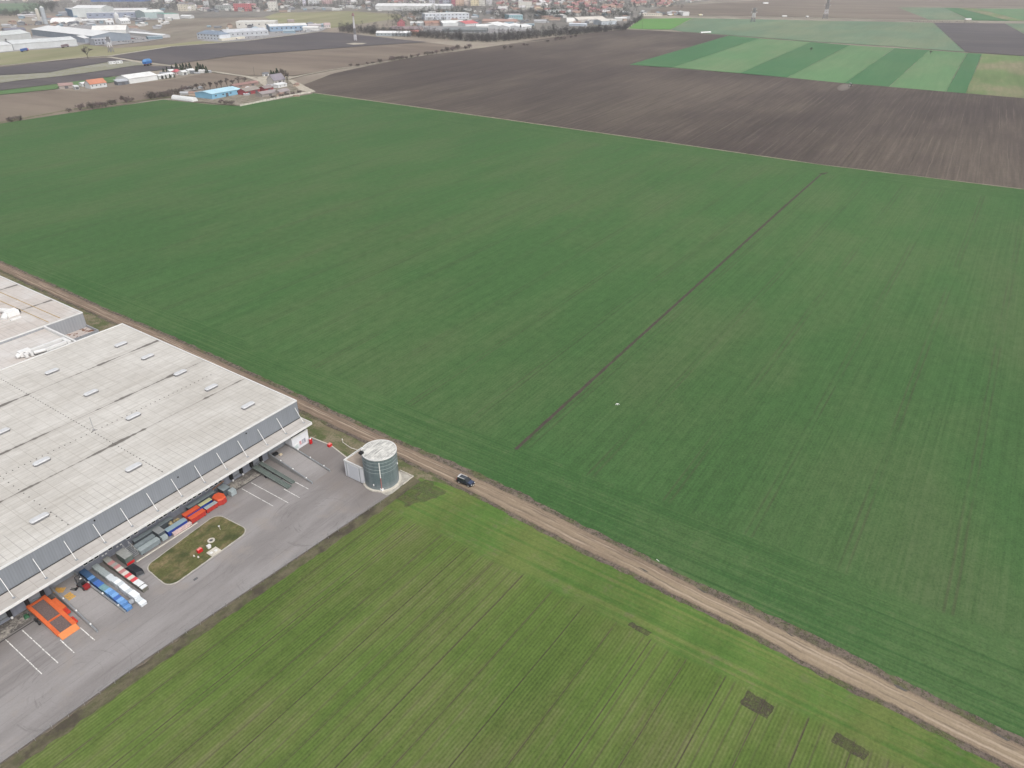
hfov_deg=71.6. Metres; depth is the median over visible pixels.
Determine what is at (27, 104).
brown field
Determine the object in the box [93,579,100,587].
crate stack
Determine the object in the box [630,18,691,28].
bright green field
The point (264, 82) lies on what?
farm pad
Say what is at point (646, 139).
field path
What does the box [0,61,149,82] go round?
fallow strip
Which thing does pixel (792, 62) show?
green strip
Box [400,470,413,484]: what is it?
slab kerb
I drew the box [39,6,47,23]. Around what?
silo
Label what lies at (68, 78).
dark field
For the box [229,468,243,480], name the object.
dock door
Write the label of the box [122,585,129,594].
crate stack
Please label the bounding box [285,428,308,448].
utility cabin
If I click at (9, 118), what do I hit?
bare shrub
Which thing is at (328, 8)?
factory hall
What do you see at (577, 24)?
storage shed
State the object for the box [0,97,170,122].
field margin
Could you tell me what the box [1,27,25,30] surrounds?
storage shed
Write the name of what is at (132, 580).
crate stack
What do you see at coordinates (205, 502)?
waste container
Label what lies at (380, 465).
water tank
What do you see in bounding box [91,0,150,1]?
factory hall
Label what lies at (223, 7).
apartment block
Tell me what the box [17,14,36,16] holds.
storage shed
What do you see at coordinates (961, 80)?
green strip
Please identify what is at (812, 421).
wheat field
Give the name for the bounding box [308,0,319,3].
apartment block
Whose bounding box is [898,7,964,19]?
pale green field
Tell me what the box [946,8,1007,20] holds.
green strip
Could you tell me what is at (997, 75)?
stubble field
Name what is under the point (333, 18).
meadow
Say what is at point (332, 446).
kerb
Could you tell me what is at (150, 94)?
bare shrub
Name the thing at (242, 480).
dock apron
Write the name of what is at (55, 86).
green strip
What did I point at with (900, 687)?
puddle
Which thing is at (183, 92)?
shed
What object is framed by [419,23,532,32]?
concrete lot
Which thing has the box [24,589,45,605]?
dock door
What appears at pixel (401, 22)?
house
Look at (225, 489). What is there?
compactor
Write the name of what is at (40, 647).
bay line
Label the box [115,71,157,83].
barn
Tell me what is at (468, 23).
factory hall
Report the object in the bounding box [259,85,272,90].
barn
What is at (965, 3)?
brown field
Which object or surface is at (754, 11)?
pylon
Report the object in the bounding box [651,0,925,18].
brown field
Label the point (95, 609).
loading ramp
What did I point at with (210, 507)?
waste container
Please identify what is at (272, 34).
concrete lot
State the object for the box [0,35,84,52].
concrete lot
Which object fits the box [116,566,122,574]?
crate stack
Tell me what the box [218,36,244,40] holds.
storage shed
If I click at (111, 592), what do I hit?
crate stack
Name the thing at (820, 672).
soil shoulder
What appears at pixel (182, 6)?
apartment block
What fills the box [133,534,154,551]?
waste container
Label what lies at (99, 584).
crate stack
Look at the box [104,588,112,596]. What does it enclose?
crate stack
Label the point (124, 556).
steel container
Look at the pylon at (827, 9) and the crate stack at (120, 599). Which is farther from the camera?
the pylon at (827, 9)
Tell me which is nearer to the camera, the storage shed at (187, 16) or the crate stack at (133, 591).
the crate stack at (133, 591)
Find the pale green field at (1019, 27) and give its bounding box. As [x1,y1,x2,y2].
[1005,23,1023,32]
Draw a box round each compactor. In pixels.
[152,526,167,540]
[217,483,236,495]
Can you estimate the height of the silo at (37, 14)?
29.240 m
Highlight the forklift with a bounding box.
[74,574,90,590]
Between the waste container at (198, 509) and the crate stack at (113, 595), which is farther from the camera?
the waste container at (198, 509)
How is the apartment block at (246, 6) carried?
on the town ground at (560, 23)
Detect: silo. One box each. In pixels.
[35,8,40,20]
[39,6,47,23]
[113,12,118,22]
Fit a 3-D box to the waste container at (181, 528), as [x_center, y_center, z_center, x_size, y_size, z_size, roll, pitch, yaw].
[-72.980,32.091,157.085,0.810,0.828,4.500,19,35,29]
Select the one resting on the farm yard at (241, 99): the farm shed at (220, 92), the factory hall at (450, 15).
the farm shed at (220, 92)
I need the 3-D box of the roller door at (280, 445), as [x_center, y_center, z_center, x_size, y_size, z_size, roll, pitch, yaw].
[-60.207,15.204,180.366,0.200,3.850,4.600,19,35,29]
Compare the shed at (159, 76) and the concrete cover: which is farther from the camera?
the shed at (159, 76)
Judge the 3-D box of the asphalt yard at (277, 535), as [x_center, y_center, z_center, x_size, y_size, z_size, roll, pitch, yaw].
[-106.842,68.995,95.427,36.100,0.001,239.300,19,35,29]
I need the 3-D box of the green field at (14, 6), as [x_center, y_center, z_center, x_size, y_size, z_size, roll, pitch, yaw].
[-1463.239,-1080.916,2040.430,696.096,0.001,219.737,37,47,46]
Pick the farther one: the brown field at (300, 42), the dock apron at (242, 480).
the brown field at (300, 42)
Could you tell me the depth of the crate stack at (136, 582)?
142.40 m
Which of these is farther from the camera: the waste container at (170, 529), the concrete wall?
the concrete wall
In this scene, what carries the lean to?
on the ground at (184, 30)
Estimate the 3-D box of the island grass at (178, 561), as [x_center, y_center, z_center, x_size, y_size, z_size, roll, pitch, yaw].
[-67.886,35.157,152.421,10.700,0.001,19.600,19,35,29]
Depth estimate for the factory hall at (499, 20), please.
1505.52 m
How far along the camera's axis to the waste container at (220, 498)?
164.42 m
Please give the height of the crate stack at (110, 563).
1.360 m
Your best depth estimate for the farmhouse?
740.98 m
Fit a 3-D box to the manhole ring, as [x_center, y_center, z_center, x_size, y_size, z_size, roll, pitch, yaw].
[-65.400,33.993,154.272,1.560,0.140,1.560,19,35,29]
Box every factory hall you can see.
[0,29,31,41]
[0,41,13,51]
[5,36,77,49]
[31,25,130,40]
[65,8,73,16]
[72,5,113,16]
[72,35,88,42]
[86,11,135,17]
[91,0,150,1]
[91,25,129,32]
[113,8,148,11]
[135,9,163,17]
[157,13,179,18]
[220,27,268,36]
[236,20,277,27]
[266,23,306,31]
[301,6,333,9]
[375,3,435,10]
[376,31,411,35]
[391,26,422,30]
[422,12,468,19]
[423,21,440,25]
[435,4,452,8]
[439,20,462,25]
[442,27,487,31]
[457,20,478,25]
[476,24,492,26]
[482,19,518,22]
[488,23,507,28]
[495,23,519,28]
[505,14,522,19]
[509,24,531,29]
[546,10,570,14]
[572,16,605,22]
[593,19,616,24]
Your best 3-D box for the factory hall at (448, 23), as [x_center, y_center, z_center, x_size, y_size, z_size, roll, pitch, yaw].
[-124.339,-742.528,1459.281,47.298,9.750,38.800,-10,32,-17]
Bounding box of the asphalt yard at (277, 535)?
[0,437,388,762]
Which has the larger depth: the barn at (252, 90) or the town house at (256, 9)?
the town house at (256, 9)
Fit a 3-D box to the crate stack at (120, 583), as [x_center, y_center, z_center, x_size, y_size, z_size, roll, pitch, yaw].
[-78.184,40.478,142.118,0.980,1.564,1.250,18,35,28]
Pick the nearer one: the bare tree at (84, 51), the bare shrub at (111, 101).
the bare shrub at (111, 101)
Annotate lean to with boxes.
[114,79,128,84]
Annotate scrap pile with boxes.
[168,518,179,525]
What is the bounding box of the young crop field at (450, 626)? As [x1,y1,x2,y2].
[18,478,1000,767]
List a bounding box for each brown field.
[0,73,249,123]
[112,32,421,64]
[173,42,469,75]
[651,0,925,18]
[886,0,1023,7]
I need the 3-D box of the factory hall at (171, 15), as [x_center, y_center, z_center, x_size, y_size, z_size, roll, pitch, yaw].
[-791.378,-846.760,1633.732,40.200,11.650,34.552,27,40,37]
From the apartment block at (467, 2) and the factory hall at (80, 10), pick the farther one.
the apartment block at (467, 2)
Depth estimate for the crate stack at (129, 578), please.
143.38 m
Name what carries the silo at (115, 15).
on the ground at (184, 30)
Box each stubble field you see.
[960,8,1022,20]
[966,54,1023,97]
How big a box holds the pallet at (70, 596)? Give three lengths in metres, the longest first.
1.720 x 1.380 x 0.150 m
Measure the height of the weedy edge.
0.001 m
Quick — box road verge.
[0,270,1011,767]
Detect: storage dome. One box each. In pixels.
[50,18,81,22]
[566,18,575,21]
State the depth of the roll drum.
138.55 m
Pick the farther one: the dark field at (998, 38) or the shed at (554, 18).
the shed at (554, 18)
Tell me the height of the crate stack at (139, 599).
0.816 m
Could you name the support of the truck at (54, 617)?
on the asphalt yard at (277, 535)
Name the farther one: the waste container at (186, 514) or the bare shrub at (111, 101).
the bare shrub at (111, 101)
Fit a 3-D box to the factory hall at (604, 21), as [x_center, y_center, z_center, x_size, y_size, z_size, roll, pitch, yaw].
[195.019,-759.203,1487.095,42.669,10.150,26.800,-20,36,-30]
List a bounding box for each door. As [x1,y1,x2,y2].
[0,610,12,621]
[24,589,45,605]
[50,571,73,587]
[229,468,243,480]
[249,455,262,468]
[268,442,283,453]
[348,464,358,480]
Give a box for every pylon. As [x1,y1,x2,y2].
[105,37,113,51]
[352,13,356,39]
[750,8,756,21]
[822,0,830,18]
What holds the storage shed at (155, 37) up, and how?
on the concrete lot at (139, 39)
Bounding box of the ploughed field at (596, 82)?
[304,29,1023,188]
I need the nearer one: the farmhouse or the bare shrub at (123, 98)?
the bare shrub at (123, 98)
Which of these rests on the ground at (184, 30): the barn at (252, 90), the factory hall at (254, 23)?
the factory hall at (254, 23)
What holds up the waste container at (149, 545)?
on the asphalt yard at (277, 535)
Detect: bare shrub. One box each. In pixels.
[5,116,14,120]
[73,104,84,109]
[86,101,96,107]
[93,102,102,107]
[105,99,116,104]
[119,95,131,102]
[145,91,154,98]
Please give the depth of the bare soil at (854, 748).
113.91 m
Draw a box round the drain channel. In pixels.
[0,618,37,642]
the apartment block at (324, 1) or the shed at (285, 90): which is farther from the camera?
the apartment block at (324, 1)
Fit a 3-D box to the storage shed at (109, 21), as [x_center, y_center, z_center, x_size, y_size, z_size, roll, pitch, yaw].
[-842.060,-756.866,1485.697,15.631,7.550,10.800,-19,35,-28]
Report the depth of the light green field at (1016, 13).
1851.31 m
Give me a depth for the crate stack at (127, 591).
140.14 m
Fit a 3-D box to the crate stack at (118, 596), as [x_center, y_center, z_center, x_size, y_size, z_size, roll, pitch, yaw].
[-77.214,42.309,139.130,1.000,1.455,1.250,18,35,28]
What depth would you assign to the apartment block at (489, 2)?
2162.81 m
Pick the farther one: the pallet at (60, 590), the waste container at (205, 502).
the waste container at (205, 502)
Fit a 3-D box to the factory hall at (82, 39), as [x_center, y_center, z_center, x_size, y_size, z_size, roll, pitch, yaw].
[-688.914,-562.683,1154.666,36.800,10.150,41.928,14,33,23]
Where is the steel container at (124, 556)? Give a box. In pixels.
[115,548,134,565]
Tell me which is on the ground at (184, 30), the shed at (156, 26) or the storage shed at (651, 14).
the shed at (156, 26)
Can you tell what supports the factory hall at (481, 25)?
on the concrete lot at (432, 28)
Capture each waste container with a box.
[132,516,172,544]
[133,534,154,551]
[137,537,160,554]
[164,517,187,535]
[172,521,191,535]
[181,505,199,520]
[186,490,214,510]
[188,504,207,516]
[188,509,206,523]
[198,498,211,507]
[204,501,217,512]
[212,492,226,505]
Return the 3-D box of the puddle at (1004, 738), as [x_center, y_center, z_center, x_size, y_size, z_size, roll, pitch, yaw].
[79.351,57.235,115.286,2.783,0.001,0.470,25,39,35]
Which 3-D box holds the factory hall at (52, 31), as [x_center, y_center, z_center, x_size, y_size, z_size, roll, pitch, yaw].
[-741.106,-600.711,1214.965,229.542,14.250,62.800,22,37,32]
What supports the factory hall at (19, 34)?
on the concrete lot at (36, 37)
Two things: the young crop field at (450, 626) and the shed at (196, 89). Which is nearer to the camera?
the young crop field at (450, 626)
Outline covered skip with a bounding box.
[125,563,143,576]
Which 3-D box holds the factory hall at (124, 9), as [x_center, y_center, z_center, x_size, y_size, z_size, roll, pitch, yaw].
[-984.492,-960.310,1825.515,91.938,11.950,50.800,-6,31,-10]
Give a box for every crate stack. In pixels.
[87,575,94,583]
[90,577,97,585]
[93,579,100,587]
[94,565,101,573]
[96,581,103,590]
[98,584,106,591]
[103,572,110,580]
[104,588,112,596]
[107,560,114,569]
[107,590,115,598]
[110,562,117,570]
[110,577,118,586]
[110,592,118,600]
[113,579,121,588]
[113,594,121,602]
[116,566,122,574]
[116,581,124,589]
[116,597,124,605]
[119,568,125,577]
[119,583,126,592]
[119,599,127,608]
[121,570,128,578]
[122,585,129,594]
[123,603,132,611]
[124,572,131,581]
[124,588,132,597]
[127,574,134,583]
[128,589,136,598]
[130,577,137,585]
[131,592,140,600]
[133,579,140,587]
[135,597,143,604]
[136,581,143,589]
[138,599,146,606]
[139,584,148,592]
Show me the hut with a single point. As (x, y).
(175, 71)
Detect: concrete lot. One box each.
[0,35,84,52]
[30,23,150,31]
[59,17,183,19]
[101,35,157,45]
[201,28,327,41]
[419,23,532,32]
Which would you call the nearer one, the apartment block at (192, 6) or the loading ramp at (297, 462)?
the loading ramp at (297, 462)
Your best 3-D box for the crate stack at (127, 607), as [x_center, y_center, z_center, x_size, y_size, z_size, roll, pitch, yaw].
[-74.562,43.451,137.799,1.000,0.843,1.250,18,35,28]
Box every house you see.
[84,78,106,88]
[253,6,259,11]
[323,23,330,27]
[343,447,364,482]
[397,19,404,25]
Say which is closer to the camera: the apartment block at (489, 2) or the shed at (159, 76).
the shed at (159, 76)
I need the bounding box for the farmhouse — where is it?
[266,73,285,83]
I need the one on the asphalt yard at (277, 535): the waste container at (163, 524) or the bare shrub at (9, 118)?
the waste container at (163, 524)
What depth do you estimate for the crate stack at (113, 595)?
139.37 m
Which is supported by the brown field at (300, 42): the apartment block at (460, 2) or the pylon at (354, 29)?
the pylon at (354, 29)
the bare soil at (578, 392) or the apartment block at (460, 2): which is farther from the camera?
the apartment block at (460, 2)
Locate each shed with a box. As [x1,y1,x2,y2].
[1,24,12,26]
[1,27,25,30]
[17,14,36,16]
[58,11,67,15]
[81,18,111,23]
[105,20,113,23]
[116,17,130,23]
[128,31,169,37]
[146,35,162,38]
[152,25,160,28]
[157,74,164,78]
[162,72,174,77]
[178,70,187,74]
[179,91,188,94]
[180,15,193,18]
[183,87,201,90]
[188,91,198,94]
[194,86,240,98]
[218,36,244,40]
[229,80,258,86]
[255,89,275,96]
[273,82,286,87]
[275,88,289,93]
[283,30,295,32]
[302,26,319,30]
[410,21,423,24]
[534,20,546,22]
[548,17,560,19]
[569,23,586,25]
[614,17,626,20]
[642,13,661,15]
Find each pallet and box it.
[54,587,65,592]
[64,592,75,599]
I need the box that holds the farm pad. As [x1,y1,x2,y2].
[257,76,267,85]
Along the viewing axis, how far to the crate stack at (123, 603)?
137.66 m
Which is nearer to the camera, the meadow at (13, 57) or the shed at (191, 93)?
the shed at (191, 93)
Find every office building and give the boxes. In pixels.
[89,37,111,44]
[197,30,230,39]
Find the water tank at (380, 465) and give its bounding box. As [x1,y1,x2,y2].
[358,439,401,491]
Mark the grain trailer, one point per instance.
(145, 62)
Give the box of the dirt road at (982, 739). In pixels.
[0,263,1023,767]
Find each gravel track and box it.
[2,32,313,65]
[109,57,263,80]
[288,47,470,78]
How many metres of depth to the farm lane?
722.64 m
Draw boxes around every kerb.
[136,523,196,561]
[147,516,245,584]
[311,437,345,456]
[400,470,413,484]
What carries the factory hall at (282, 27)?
on the concrete lot at (272, 34)
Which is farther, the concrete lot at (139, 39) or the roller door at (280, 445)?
the concrete lot at (139, 39)
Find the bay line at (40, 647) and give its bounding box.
[23,631,57,662]
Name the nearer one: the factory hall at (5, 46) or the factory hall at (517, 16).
the factory hall at (5, 46)
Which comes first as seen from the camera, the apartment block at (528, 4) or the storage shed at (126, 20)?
the storage shed at (126, 20)
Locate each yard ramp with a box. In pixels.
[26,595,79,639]
[252,461,294,488]
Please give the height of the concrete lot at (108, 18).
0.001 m
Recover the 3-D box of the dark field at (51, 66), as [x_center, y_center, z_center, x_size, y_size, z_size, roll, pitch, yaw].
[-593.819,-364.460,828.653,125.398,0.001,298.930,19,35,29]
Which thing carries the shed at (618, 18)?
on the town ground at (560, 23)
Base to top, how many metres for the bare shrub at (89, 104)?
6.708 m
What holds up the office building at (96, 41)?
on the concrete lot at (139, 39)
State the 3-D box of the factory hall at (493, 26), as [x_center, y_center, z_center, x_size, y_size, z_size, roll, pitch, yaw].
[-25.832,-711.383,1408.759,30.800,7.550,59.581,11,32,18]
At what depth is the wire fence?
130.50 m
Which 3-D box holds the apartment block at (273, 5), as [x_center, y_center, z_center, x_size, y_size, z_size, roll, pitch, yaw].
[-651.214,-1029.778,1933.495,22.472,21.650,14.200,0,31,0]
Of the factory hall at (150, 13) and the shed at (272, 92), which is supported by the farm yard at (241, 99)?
the shed at (272, 92)
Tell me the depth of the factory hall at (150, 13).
1648.93 m
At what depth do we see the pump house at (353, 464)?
171.72 m
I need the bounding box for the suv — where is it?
[456,474,474,487]
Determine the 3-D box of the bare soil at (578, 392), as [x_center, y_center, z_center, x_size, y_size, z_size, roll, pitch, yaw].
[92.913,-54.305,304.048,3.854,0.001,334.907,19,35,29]
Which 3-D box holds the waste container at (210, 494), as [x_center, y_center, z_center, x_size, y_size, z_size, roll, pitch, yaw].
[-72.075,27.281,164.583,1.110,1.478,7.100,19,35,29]
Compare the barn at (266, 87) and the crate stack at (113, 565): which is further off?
the barn at (266, 87)
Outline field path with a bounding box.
[317,93,1020,188]
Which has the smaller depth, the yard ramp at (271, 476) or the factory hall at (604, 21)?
the yard ramp at (271, 476)
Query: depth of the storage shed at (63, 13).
1735.11 m
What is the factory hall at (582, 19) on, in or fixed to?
on the town ground at (560, 23)
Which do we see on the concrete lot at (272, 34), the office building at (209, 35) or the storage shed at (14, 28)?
the office building at (209, 35)
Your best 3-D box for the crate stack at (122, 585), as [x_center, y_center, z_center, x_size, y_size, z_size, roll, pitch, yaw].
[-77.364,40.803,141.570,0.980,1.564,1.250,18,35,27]
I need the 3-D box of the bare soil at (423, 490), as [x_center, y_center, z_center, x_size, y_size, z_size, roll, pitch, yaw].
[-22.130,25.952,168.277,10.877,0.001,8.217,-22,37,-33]
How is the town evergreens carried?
on the town ground at (560, 23)
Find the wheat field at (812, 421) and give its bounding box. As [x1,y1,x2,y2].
[0,93,1023,736]
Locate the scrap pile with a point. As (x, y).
(173, 522)
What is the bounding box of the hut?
[171,69,179,74]
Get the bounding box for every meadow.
[0,40,244,64]
[266,11,401,27]
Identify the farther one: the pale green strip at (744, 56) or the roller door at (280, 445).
the pale green strip at (744, 56)
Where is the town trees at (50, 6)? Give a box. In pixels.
[0,0,682,25]
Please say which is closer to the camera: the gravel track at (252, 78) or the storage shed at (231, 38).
the gravel track at (252, 78)
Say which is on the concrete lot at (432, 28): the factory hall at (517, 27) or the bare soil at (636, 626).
the factory hall at (517, 27)
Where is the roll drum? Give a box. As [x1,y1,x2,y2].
[128,598,134,604]
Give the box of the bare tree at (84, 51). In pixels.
[81,46,92,58]
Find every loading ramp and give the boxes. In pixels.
[50,571,126,632]
[268,443,329,483]
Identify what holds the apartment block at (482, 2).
on the town ground at (560, 23)
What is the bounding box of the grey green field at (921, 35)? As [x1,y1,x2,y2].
[671,18,964,51]
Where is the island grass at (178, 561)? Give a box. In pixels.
[148,516,244,583]
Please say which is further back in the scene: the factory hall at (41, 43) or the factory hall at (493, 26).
the factory hall at (493, 26)
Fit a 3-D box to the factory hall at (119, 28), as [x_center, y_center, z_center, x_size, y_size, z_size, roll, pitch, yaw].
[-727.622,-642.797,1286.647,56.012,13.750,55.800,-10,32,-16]
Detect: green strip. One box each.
[0,76,116,93]
[630,36,758,66]
[672,38,808,72]
[741,42,848,76]
[788,45,893,82]
[845,48,928,86]
[889,50,966,91]
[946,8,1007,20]
[946,53,980,92]
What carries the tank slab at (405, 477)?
on the asphalt yard at (277, 535)
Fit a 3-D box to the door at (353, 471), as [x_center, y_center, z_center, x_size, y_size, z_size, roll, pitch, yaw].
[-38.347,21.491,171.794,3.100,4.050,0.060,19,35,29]
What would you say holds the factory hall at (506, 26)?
on the concrete lot at (432, 28)
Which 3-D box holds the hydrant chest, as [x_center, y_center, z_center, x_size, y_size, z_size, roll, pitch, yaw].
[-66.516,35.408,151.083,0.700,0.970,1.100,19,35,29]
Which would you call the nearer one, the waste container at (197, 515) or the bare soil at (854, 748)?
the bare soil at (854, 748)
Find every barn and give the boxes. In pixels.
[57,82,72,88]
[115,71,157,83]
[237,86,259,94]
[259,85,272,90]
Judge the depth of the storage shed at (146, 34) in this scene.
1242.69 m
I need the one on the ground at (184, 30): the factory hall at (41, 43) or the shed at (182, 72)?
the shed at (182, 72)
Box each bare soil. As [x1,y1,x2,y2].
[401,481,442,504]
[514,174,821,449]
[628,622,651,635]
[741,691,774,718]
[832,733,868,759]
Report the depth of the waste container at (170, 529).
156.42 m
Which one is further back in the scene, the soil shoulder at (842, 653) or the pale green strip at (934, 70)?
the pale green strip at (934, 70)
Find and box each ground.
[0,0,709,40]
[0,0,1023,763]
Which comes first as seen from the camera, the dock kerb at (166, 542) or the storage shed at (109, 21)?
the dock kerb at (166, 542)
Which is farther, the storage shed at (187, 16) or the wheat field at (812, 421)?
the storage shed at (187, 16)
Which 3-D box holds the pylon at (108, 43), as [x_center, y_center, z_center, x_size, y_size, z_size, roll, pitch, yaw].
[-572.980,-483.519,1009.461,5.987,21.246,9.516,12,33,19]
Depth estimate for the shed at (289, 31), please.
1290.35 m
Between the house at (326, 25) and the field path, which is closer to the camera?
the field path
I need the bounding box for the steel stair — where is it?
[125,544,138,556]
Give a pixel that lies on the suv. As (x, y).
(465, 480)
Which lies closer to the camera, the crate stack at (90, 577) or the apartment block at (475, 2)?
the crate stack at (90, 577)
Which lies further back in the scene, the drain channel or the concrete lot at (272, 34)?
the concrete lot at (272, 34)
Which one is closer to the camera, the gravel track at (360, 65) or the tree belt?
the gravel track at (360, 65)
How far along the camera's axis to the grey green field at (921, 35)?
1327.03 m
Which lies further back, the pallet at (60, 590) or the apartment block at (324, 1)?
the apartment block at (324, 1)
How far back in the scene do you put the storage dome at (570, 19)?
1538.91 m
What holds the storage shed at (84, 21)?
on the ground at (184, 30)
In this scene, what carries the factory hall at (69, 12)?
on the town ground at (560, 23)
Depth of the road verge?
188.33 m
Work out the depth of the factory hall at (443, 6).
1995.08 m
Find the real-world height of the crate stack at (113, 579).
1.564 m
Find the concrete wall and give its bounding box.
[240,91,310,105]
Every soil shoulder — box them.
[0,261,1023,745]
[0,270,1013,767]
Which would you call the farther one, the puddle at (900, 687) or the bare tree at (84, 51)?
the bare tree at (84, 51)
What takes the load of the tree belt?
on the town ground at (560, 23)
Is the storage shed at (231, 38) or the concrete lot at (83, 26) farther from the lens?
the concrete lot at (83, 26)
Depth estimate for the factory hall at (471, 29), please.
1310.73 m
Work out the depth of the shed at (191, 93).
678.44 m
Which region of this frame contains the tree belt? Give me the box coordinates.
[338,13,642,41]
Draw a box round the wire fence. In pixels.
[0,496,388,759]
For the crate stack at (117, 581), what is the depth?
142.19 m
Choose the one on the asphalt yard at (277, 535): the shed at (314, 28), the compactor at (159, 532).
the compactor at (159, 532)
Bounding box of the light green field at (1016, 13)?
[976,8,1023,19]
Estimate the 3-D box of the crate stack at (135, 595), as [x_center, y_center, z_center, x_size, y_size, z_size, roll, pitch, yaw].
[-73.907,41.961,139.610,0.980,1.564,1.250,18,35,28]
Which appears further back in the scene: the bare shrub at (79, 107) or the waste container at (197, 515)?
the bare shrub at (79, 107)
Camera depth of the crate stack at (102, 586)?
141.38 m
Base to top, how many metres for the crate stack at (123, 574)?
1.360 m
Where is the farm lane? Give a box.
[289,80,314,92]
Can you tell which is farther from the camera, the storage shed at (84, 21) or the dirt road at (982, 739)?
the storage shed at (84, 21)
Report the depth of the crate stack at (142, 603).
138.50 m
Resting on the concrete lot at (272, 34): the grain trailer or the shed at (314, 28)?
the shed at (314, 28)
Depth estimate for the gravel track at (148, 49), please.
1033.10 m
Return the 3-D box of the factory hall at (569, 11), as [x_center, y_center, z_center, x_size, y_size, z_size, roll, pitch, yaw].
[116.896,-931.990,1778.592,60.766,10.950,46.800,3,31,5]
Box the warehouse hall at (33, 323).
[0,276,98,368]
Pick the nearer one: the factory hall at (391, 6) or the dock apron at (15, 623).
the dock apron at (15, 623)
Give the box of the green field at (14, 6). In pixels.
[0,3,43,13]
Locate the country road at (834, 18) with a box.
[665,15,987,21]
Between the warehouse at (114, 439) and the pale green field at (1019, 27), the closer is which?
the warehouse at (114, 439)
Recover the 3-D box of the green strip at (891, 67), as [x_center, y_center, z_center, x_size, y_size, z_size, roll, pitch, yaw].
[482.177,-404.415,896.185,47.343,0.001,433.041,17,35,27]
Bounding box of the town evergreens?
[176,0,639,15]
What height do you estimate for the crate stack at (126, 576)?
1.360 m
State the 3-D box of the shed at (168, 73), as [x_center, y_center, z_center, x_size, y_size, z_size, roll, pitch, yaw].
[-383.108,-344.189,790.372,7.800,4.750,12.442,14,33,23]
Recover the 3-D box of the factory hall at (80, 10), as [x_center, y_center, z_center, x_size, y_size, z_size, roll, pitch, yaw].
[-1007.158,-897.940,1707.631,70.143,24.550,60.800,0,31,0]
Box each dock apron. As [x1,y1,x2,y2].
[0,594,55,639]
[227,465,266,489]
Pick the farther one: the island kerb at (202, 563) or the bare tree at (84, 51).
the bare tree at (84, 51)
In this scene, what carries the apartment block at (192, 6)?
on the town ground at (560, 23)
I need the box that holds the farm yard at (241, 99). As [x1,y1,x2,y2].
[180,76,306,105]
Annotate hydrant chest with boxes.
[196,547,202,553]
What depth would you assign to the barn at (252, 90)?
684.60 m
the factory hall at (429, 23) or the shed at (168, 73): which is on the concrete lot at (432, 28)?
the factory hall at (429, 23)
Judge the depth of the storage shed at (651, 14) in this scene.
1728.30 m
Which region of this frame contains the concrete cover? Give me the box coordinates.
[207,546,220,556]
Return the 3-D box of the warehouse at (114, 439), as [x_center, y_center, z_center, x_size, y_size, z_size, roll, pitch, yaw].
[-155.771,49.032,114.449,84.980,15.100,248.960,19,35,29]
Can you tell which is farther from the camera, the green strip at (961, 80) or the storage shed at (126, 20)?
the storage shed at (126, 20)
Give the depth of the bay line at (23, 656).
128.68 m
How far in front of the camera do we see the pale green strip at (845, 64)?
889.45 m
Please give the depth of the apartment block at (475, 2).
2147.55 m
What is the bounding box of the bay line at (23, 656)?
[5,639,41,673]
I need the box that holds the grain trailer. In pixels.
[142,59,151,65]
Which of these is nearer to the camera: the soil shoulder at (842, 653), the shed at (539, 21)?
the soil shoulder at (842, 653)
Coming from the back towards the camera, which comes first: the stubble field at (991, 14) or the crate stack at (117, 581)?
the stubble field at (991, 14)
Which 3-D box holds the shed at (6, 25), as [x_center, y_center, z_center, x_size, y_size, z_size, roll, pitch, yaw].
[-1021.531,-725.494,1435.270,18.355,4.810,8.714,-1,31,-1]
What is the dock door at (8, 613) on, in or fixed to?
in the warehouse at (114, 439)
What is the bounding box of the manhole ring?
[207,538,214,542]
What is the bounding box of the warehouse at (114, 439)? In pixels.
[0,323,311,624]
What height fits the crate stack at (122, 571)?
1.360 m
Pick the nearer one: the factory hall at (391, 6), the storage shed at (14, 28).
the storage shed at (14, 28)
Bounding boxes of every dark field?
[0,58,126,74]
[0,65,174,89]
[934,23,1023,55]
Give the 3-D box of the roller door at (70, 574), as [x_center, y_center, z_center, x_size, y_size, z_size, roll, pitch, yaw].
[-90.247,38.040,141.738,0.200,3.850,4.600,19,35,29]
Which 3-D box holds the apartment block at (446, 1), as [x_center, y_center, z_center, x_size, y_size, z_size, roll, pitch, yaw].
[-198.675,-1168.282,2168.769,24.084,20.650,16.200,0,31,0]
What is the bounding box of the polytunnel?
[171,95,197,101]
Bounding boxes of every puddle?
[893,684,907,691]
[991,731,1009,740]
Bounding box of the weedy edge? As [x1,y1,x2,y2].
[0,478,419,767]
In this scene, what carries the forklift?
on the loading ramp at (95, 609)
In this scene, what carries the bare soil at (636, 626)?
on the young crop field at (450, 626)
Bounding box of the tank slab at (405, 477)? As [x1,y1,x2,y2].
[381,471,411,494]
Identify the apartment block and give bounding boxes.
[177,2,187,10]
[187,2,195,10]
[215,5,231,9]
[233,3,251,10]
[268,1,277,10]
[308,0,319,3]
[322,0,331,3]
[443,0,450,3]
[456,0,463,5]
[464,0,469,5]
[471,0,478,5]
[479,0,484,5]
[486,0,491,5]
[518,2,531,8]
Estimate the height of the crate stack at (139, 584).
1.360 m
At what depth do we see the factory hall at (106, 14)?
1660.07 m

